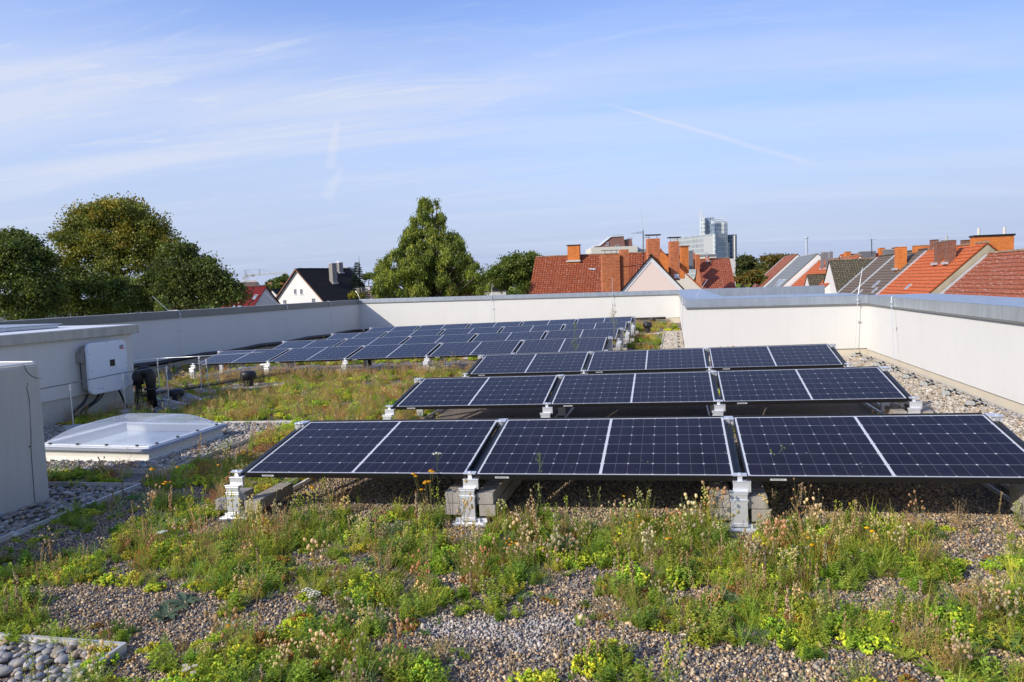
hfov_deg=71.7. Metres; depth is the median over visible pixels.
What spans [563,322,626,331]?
solar module
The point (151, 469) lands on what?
yellow flower
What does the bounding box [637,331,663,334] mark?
pebbles
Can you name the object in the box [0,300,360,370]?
parapet wall
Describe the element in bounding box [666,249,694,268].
dark roofed house
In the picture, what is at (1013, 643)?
leaf rosette
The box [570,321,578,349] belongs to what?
tall weed
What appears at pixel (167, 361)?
cable bundle
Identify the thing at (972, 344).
parapet wall
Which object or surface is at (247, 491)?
ballast block
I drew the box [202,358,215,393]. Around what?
wire post
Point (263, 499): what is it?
ballast block
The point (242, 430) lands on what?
pebbles
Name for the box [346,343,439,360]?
solar module
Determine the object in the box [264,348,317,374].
panel mount
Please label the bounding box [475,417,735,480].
solar module
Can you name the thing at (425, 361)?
panel mount
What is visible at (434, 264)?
redwood
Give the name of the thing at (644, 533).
dry seed heads
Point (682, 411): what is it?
gravel
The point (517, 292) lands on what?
horizon woods
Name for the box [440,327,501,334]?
solar module
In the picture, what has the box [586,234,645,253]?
apartment block
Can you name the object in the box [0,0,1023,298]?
sky
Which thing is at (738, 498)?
panel mount
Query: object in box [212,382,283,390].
pebbles
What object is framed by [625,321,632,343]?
panel mount
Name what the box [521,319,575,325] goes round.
solar module
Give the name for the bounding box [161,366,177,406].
wire post
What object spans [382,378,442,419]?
panel mount
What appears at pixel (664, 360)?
solar module
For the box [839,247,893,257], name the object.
orange roofed house
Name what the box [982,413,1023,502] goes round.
panel mount
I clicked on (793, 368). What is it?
solar module
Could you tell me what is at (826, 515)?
bladder campion
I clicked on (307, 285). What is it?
gabled house
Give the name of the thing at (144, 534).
sorrel
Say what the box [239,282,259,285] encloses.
brown roofed house
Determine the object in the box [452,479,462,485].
ballast block
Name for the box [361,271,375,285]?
distant tree
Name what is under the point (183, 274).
deciduous tree
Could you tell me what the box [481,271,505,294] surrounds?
dark roofed house
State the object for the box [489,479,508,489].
ballast block
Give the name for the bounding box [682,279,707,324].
lightning conductor
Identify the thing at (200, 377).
wire post
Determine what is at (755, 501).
ballast block
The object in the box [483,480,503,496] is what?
ballast block
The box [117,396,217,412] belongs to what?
pebbles
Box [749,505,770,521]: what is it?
ballast block
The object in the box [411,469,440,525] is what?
yellow flower
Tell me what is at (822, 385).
solar module
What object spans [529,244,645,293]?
red tiled house
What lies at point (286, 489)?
ballast block
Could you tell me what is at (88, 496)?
pebbles
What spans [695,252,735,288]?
red tiled house
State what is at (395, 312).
parapet wall
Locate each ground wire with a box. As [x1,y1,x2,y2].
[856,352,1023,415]
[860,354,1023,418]
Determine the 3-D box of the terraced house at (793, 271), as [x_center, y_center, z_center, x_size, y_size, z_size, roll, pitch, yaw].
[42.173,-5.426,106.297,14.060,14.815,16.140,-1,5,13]
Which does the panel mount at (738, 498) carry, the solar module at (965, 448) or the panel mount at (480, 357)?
the solar module at (965, 448)
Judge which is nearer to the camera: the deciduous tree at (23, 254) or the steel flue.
the deciduous tree at (23, 254)
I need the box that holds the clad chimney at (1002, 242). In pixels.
[969,227,1015,253]
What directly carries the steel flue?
on the terraced house at (793, 271)
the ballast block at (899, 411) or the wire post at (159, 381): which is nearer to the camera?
the ballast block at (899, 411)
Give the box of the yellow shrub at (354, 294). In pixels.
[347,290,365,298]
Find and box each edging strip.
[0,482,140,543]
[0,633,126,681]
[48,420,292,473]
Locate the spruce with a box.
[346,262,369,299]
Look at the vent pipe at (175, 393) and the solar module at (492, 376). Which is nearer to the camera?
the solar module at (492, 376)
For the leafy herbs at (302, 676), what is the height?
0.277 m
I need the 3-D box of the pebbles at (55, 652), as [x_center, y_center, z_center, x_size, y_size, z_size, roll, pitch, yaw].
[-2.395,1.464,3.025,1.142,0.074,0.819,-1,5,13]
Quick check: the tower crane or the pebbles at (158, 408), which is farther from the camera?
the tower crane
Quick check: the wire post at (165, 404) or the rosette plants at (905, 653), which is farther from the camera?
the wire post at (165, 404)
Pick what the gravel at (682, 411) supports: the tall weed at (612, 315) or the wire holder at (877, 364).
the tall weed at (612, 315)
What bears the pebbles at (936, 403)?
on the gravel at (682, 411)
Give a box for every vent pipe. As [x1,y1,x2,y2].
[169,388,184,401]
[240,370,256,386]
[643,322,651,332]
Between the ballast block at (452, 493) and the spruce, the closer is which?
the ballast block at (452, 493)
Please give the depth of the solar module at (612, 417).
5.59 m
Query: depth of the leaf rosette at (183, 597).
3.76 m
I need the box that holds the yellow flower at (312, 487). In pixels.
[302,481,317,515]
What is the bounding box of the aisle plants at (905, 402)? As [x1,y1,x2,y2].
[844,366,937,413]
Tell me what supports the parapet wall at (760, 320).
on the gravel at (682, 411)
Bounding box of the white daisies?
[182,664,196,679]
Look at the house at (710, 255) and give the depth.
109.95 m
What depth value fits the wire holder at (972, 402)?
7.77 m
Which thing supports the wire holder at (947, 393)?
on the pebbles at (936, 403)
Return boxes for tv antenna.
[641,212,649,263]
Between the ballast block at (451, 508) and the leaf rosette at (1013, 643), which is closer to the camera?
the leaf rosette at (1013, 643)
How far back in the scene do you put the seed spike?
4.46 m
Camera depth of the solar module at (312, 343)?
18.14 m
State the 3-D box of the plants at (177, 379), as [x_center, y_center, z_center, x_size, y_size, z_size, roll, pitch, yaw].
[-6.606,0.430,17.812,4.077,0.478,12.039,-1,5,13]
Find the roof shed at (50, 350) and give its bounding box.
[0,323,138,426]
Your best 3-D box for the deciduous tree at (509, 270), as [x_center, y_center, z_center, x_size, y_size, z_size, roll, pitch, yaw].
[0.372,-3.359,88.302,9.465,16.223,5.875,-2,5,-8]
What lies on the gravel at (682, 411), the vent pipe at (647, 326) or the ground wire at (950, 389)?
the vent pipe at (647, 326)
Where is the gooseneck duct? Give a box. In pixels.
[132,366,157,408]
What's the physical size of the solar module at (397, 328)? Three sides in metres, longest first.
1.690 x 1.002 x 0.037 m
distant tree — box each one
[263,281,283,289]
[264,273,289,284]
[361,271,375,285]
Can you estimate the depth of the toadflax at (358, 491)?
5.28 m
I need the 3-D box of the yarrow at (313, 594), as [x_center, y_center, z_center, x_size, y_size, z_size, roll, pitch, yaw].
[-0.986,1.297,3.498,0.097,0.151,0.142,-5,6,-39]
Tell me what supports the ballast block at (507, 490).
on the panel mount at (471, 485)
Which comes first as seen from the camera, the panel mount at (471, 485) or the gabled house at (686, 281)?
the panel mount at (471, 485)
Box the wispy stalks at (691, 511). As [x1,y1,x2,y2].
[138,475,925,576]
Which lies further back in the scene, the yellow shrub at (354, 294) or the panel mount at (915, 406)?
the yellow shrub at (354, 294)
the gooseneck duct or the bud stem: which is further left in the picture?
the gooseneck duct
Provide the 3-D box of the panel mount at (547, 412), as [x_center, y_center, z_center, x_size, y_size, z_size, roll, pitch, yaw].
[0.585,0.658,8.438,0.235,0.527,2.095,-2,4,13]
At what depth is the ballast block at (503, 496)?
4.99 m
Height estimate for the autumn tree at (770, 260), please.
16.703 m
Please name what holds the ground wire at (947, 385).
attached to the wire holder
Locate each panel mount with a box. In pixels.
[189,351,250,379]
[219,421,311,519]
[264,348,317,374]
[341,345,387,372]
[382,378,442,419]
[423,343,459,371]
[452,419,505,526]
[462,355,484,376]
[540,374,574,417]
[580,351,592,373]
[604,337,612,350]
[615,328,626,349]
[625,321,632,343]
[631,316,635,334]
[703,348,713,370]
[706,371,725,415]
[720,416,757,532]
[828,344,853,366]
[863,366,921,413]
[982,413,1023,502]
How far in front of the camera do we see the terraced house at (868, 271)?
66.55 m
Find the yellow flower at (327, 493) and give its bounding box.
[311,478,339,510]
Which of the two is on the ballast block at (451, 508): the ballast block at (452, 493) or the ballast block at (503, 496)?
the ballast block at (452, 493)
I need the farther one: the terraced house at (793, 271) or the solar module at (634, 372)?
the terraced house at (793, 271)
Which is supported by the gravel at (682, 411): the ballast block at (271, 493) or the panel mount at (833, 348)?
the panel mount at (833, 348)
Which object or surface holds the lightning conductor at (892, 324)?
attached to the parapet wall at (972, 344)
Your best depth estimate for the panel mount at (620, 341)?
16.50 m
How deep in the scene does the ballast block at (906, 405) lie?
7.10 m
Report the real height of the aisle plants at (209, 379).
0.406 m
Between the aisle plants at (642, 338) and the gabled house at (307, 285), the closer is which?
the aisle plants at (642, 338)
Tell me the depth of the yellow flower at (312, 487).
5.11 m
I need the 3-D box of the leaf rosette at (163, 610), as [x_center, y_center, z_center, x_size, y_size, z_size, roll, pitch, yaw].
[-1.754,1.384,3.599,0.180,0.038,0.183,-1,5,13]
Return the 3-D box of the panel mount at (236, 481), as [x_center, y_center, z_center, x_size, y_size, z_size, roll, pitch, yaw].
[-1.810,0.955,6.141,0.235,0.527,2.095,-2,4,13]
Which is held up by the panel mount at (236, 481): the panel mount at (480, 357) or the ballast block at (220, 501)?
the ballast block at (220, 501)
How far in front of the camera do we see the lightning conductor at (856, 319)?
12.82 m
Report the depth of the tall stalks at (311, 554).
3.69 m
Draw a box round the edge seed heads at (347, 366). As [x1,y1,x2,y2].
[175,351,471,383]
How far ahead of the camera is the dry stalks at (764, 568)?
3.66 m
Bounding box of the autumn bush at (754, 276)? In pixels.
[734,269,767,287]
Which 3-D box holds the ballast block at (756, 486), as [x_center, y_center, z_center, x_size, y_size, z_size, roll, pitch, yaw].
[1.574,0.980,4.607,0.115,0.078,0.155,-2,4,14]
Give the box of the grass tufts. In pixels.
[0,485,1023,681]
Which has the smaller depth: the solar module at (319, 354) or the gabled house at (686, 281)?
the solar module at (319, 354)
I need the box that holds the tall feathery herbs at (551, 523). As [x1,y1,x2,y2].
[151,493,958,576]
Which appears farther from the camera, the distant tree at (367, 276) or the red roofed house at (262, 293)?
the distant tree at (367, 276)
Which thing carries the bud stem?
on the gravel at (682, 411)
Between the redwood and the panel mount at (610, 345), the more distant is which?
the redwood
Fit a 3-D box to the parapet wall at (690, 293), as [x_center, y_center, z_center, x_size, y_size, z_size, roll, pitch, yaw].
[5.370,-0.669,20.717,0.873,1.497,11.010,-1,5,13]
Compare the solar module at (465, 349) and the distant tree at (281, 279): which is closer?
the solar module at (465, 349)
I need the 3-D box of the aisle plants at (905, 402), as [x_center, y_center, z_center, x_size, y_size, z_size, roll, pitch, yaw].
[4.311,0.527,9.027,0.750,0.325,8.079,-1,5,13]
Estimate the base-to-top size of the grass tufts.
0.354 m
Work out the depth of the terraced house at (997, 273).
40.80 m
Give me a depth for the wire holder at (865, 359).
12.06 m
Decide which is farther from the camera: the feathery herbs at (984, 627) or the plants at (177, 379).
the plants at (177, 379)
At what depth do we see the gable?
140.08 m
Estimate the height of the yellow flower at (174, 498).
0.418 m
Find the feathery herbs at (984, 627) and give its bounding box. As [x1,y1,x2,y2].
[0,485,1023,681]
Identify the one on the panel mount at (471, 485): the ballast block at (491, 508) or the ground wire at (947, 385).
the ballast block at (491, 508)
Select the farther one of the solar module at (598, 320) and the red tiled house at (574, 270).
the red tiled house at (574, 270)
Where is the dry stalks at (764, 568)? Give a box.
[0,477,1023,681]
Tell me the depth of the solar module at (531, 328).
19.62 m
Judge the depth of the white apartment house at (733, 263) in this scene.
149.66 m
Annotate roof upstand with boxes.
[0,361,48,517]
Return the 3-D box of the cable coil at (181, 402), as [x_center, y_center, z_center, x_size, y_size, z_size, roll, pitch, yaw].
[-5.328,0.935,11.282,0.572,0.131,0.605,-1,5,13]
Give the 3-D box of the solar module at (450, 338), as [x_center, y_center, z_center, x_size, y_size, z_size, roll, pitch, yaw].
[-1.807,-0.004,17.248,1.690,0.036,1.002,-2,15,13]
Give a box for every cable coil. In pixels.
[157,393,201,402]
[157,394,200,402]
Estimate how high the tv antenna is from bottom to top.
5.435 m
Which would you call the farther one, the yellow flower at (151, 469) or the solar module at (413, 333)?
the solar module at (413, 333)
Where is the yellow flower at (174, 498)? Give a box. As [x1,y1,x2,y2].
[161,466,184,519]
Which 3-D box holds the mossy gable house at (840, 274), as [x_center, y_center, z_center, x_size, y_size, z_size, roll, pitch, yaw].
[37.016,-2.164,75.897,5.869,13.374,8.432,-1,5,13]
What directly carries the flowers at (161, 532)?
on the gravel at (682, 411)
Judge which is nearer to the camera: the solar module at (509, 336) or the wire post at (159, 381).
the wire post at (159, 381)
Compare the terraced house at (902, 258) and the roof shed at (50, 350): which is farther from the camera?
the terraced house at (902, 258)
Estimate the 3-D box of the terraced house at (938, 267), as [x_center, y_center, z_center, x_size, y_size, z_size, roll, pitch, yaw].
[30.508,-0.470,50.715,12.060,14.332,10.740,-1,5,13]
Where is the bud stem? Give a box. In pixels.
[768,445,784,503]
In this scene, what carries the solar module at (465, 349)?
on the panel mount at (425, 361)
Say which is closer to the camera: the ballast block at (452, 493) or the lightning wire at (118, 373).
the ballast block at (452, 493)
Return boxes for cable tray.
[143,368,307,396]
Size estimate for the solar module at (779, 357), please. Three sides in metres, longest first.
1.690 x 1.002 x 0.038 m
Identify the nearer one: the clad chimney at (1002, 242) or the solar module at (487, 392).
the solar module at (487, 392)
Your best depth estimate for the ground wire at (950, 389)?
8.28 m
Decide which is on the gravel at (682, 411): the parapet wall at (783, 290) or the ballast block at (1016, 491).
the parapet wall at (783, 290)
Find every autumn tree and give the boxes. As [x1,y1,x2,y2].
[37,191,185,312]
[753,252,793,273]
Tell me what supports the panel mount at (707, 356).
on the gravel at (682, 411)
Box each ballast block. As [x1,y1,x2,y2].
[215,495,227,509]
[240,488,253,502]
[244,495,269,510]
[257,489,281,503]
[269,483,292,497]
[445,486,462,502]
[445,503,460,514]
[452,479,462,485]
[476,487,497,503]
[479,498,500,515]
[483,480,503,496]
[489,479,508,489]
[498,492,505,506]
[504,485,511,500]
[509,480,515,493]
[709,481,728,492]
[710,489,729,507]
[710,504,729,519]
[748,490,767,508]
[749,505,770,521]
[751,483,763,489]
[885,406,901,413]
[889,409,906,413]
[904,403,908,411]
[920,409,933,412]
[1009,484,1023,503]
[1010,497,1022,516]
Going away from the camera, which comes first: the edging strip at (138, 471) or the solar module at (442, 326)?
the edging strip at (138, 471)
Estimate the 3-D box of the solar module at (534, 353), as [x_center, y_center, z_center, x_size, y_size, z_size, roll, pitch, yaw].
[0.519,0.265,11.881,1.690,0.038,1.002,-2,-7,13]
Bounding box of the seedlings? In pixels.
[0,489,1023,681]
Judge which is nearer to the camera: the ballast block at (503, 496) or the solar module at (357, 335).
the ballast block at (503, 496)
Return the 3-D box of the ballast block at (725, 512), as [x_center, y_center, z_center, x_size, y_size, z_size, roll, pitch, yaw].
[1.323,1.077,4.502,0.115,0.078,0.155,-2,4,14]
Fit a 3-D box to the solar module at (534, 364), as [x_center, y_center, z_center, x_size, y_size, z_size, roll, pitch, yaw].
[0.291,0.351,10.883,1.690,0.037,1.002,-2,15,13]
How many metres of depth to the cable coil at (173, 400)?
11.05 m
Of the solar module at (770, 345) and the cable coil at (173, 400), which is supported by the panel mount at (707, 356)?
the solar module at (770, 345)
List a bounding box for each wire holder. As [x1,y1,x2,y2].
[861,356,872,361]
[873,361,885,365]
[901,373,915,378]
[919,380,934,385]
[940,389,957,395]
[964,398,983,405]
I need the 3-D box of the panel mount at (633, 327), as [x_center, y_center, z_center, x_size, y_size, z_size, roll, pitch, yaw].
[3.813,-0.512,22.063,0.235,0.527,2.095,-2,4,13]
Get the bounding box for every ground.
[0,306,207,320]
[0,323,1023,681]
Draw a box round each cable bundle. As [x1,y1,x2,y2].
[133,329,362,368]
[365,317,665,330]
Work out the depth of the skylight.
8.01 m
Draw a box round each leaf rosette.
[148,603,187,621]
[161,592,202,609]
[535,528,583,553]
[985,630,1023,655]
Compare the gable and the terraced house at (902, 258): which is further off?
the gable
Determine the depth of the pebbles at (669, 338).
18.18 m
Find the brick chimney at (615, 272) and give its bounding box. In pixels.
[601,249,642,291]
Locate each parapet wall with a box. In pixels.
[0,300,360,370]
[359,290,679,331]
[679,290,720,344]
[680,285,824,322]
[684,293,868,360]
[866,293,1023,414]
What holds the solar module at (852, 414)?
attached to the panel mount at (738, 498)
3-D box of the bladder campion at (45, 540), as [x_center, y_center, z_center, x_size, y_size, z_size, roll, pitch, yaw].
[-2.878,1.278,4.400,0.064,0.259,0.087,-2,4,-2]
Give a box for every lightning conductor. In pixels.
[152,296,182,354]
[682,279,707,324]
[855,267,862,348]
[890,295,894,366]
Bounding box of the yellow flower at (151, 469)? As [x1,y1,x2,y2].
[144,468,166,519]
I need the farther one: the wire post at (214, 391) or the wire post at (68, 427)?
the wire post at (214, 391)
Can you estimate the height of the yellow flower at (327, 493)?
0.288 m
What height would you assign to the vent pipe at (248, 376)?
0.340 m
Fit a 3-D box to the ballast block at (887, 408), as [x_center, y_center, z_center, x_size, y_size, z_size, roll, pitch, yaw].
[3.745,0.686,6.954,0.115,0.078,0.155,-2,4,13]
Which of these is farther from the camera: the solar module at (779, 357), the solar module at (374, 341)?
the solar module at (374, 341)
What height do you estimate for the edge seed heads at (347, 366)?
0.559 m
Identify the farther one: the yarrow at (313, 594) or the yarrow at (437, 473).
the yarrow at (437, 473)
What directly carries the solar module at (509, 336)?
on the panel mount
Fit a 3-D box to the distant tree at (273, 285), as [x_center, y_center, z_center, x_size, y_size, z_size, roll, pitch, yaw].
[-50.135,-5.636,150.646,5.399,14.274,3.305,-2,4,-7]
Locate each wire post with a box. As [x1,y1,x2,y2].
[63,384,82,430]
[117,373,132,414]
[156,359,167,394]
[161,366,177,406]
[195,356,206,393]
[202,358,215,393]
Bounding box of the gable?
[270,288,280,296]
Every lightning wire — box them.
[40,358,205,388]
[134,352,262,360]
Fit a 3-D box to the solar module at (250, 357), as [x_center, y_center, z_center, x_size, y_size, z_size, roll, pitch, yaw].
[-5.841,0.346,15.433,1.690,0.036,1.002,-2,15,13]
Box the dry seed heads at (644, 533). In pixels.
[15,488,1023,681]
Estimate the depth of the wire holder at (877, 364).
11.35 m
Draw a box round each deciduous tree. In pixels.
[0,226,78,320]
[30,263,201,318]
[118,237,258,309]
[482,249,542,294]
[733,252,758,287]
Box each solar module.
[196,348,288,365]
[245,419,498,478]
[269,346,362,362]
[273,339,344,348]
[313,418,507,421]
[325,331,386,339]
[336,336,408,346]
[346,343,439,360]
[367,326,419,331]
[382,329,443,336]
[395,375,557,409]
[402,333,475,343]
[416,323,469,329]
[428,340,520,357]
[431,374,559,377]
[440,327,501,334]
[468,321,521,330]
[469,352,588,375]
[471,331,545,343]
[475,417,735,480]
[492,351,589,354]
[500,324,563,332]
[508,416,720,418]
[515,337,607,353]
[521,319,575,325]
[526,336,607,343]
[544,328,618,340]
[550,371,715,406]
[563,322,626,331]
[564,370,709,374]
[577,317,631,322]
[586,348,707,372]
[593,348,688,351]
[708,344,813,347]
[709,344,843,369]
[716,366,876,370]
[717,367,907,404]
[733,413,981,416]
[733,414,1023,483]
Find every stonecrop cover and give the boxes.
[0,496,1023,681]
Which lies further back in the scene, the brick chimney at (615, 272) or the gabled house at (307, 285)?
the gabled house at (307, 285)
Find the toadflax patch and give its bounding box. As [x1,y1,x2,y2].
[0,491,1023,681]
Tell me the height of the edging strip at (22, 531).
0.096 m
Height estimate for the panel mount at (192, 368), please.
0.527 m
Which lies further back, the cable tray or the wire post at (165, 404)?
the cable tray
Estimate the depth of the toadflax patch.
3.49 m
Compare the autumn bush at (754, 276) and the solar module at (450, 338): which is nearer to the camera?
the solar module at (450, 338)
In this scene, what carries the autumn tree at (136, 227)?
on the ground at (70, 315)
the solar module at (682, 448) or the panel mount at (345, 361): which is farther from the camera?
the panel mount at (345, 361)
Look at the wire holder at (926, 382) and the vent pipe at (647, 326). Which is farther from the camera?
the vent pipe at (647, 326)
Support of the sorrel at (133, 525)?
on the gravel at (682, 411)
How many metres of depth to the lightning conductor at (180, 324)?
18.40 m
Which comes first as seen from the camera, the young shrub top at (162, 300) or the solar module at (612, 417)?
the solar module at (612, 417)
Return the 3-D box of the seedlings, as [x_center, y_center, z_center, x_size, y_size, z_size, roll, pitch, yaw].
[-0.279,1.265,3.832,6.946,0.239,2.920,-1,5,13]
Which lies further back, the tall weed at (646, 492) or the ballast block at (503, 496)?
the ballast block at (503, 496)
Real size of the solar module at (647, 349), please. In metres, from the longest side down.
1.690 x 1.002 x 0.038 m
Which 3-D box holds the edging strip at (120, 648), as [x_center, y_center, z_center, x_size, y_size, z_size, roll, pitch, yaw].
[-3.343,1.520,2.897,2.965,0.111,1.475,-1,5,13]
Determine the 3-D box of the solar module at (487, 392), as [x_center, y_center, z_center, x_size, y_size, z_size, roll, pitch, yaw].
[-0.374,0.586,8.163,1.690,0.037,1.002,-2,15,13]
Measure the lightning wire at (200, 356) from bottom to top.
0.056 m
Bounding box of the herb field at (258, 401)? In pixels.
[43,357,560,496]
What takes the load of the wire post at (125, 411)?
on the gravel at (682, 411)
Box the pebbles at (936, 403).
[842,355,1023,440]
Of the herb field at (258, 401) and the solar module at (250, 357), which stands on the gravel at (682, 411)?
the herb field at (258, 401)
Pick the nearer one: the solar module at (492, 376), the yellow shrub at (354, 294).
the solar module at (492, 376)
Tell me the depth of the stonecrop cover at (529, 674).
3.59 m
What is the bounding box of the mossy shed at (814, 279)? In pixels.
[804,274,824,285]
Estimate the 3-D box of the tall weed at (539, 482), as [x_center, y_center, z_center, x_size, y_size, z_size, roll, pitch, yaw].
[0.167,0.975,4.734,0.088,0.488,0.092,0,5,22]
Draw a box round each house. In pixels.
[221,286,280,307]
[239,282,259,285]
[276,262,372,303]
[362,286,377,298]
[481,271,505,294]
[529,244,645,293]
[620,234,683,291]
[657,245,702,288]
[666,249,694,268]
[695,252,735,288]
[700,254,716,258]
[730,259,735,285]
[752,253,799,286]
[765,253,820,286]
[790,251,862,293]
[823,257,875,292]
[837,249,893,292]
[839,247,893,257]
[851,244,929,294]
[875,236,997,294]
[939,249,1023,297]
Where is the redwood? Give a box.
[369,196,492,298]
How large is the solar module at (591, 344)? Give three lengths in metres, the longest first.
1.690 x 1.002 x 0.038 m
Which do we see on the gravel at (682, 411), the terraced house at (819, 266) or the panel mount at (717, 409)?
the panel mount at (717, 409)
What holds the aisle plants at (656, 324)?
on the gravel at (682, 411)
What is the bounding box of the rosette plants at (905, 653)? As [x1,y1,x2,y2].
[0,492,1023,681]
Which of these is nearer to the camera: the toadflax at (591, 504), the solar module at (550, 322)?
the toadflax at (591, 504)
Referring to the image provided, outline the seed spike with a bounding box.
[772,482,776,511]
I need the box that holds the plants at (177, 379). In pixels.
[133,347,312,400]
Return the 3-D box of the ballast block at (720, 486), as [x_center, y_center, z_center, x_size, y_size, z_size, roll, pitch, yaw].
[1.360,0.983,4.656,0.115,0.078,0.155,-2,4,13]
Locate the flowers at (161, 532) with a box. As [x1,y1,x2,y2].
[156,516,893,651]
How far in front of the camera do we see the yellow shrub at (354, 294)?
59.72 m
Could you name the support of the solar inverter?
attached to the roof shed at (50, 350)
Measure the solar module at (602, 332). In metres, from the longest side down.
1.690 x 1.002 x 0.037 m
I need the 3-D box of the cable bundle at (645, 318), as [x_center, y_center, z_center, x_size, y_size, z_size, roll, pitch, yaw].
[-0.157,-0.650,27.555,12.001,0.337,0.090,-1,5,13]
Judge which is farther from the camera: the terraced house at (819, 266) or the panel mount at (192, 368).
the terraced house at (819, 266)
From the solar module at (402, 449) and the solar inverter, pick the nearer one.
the solar module at (402, 449)
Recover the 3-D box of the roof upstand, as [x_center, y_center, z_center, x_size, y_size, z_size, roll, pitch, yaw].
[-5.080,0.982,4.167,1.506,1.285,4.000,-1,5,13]
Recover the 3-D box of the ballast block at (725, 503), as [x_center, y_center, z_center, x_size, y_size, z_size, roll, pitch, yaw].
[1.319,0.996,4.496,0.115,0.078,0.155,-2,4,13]
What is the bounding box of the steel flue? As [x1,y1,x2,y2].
[804,237,807,263]
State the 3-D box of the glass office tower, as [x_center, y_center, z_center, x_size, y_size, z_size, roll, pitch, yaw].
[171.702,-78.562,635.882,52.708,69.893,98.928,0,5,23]
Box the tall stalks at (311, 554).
[3,480,1019,681]
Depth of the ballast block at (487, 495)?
4.77 m
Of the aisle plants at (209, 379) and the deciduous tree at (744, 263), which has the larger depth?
the deciduous tree at (744, 263)
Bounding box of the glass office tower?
[672,210,736,279]
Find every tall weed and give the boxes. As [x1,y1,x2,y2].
[533,453,543,512]
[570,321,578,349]
[609,310,616,350]
[640,461,651,514]
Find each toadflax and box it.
[355,478,361,504]
[587,487,600,527]
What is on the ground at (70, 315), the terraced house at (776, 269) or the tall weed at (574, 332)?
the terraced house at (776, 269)
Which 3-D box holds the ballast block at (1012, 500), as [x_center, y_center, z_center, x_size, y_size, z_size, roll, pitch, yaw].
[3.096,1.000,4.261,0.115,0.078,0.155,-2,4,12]
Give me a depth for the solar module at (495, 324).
22.75 m
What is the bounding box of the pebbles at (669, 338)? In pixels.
[660,331,684,348]
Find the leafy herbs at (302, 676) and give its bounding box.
[0,491,1023,681]
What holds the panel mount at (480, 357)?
on the gravel at (682, 411)
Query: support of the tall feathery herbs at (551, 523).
on the gravel at (682, 411)
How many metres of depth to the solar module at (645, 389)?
7.67 m
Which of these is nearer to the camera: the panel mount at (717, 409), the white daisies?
the white daisies
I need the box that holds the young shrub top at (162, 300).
[154,294,171,311]
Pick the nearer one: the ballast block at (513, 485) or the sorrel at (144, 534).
the sorrel at (144, 534)
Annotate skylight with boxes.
[45,413,228,462]
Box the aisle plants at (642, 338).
[582,327,665,372]
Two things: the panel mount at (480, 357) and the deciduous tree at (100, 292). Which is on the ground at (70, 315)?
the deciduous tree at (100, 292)
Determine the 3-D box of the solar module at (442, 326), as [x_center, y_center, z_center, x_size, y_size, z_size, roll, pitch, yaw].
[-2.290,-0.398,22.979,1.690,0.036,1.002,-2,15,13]
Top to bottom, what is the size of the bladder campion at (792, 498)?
0.360 m
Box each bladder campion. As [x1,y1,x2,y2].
[39,526,54,560]
[790,478,812,523]
[813,488,841,526]
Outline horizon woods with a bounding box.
[1,278,753,313]
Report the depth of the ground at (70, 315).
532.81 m
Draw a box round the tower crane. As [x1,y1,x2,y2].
[241,269,287,279]
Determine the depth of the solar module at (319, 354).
14.95 m
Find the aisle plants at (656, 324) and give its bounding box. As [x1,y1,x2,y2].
[626,318,680,331]
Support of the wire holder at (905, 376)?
on the pebbles at (936, 403)
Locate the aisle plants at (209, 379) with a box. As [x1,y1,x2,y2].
[133,332,360,402]
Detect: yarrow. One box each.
[301,587,321,617]
[433,452,443,504]
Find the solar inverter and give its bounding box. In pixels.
[73,340,128,417]
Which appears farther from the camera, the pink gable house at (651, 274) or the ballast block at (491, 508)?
the pink gable house at (651, 274)
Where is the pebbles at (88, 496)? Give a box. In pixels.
[0,484,142,537]
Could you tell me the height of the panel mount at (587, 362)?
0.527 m
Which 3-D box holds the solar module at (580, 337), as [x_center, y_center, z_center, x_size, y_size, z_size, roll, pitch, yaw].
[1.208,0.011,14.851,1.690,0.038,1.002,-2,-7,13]
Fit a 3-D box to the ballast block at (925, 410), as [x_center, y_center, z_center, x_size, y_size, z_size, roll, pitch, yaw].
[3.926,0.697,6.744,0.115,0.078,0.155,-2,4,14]
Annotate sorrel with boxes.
[131,501,135,546]
[141,515,147,553]
[993,491,1002,545]
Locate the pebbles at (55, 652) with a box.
[0,637,116,681]
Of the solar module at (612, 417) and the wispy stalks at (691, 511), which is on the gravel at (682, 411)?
the wispy stalks at (691, 511)
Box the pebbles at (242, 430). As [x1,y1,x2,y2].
[43,422,289,468]
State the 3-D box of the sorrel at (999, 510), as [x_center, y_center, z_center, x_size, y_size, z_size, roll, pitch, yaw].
[2.646,0.983,3.860,0.073,0.336,0.067,1,5,32]

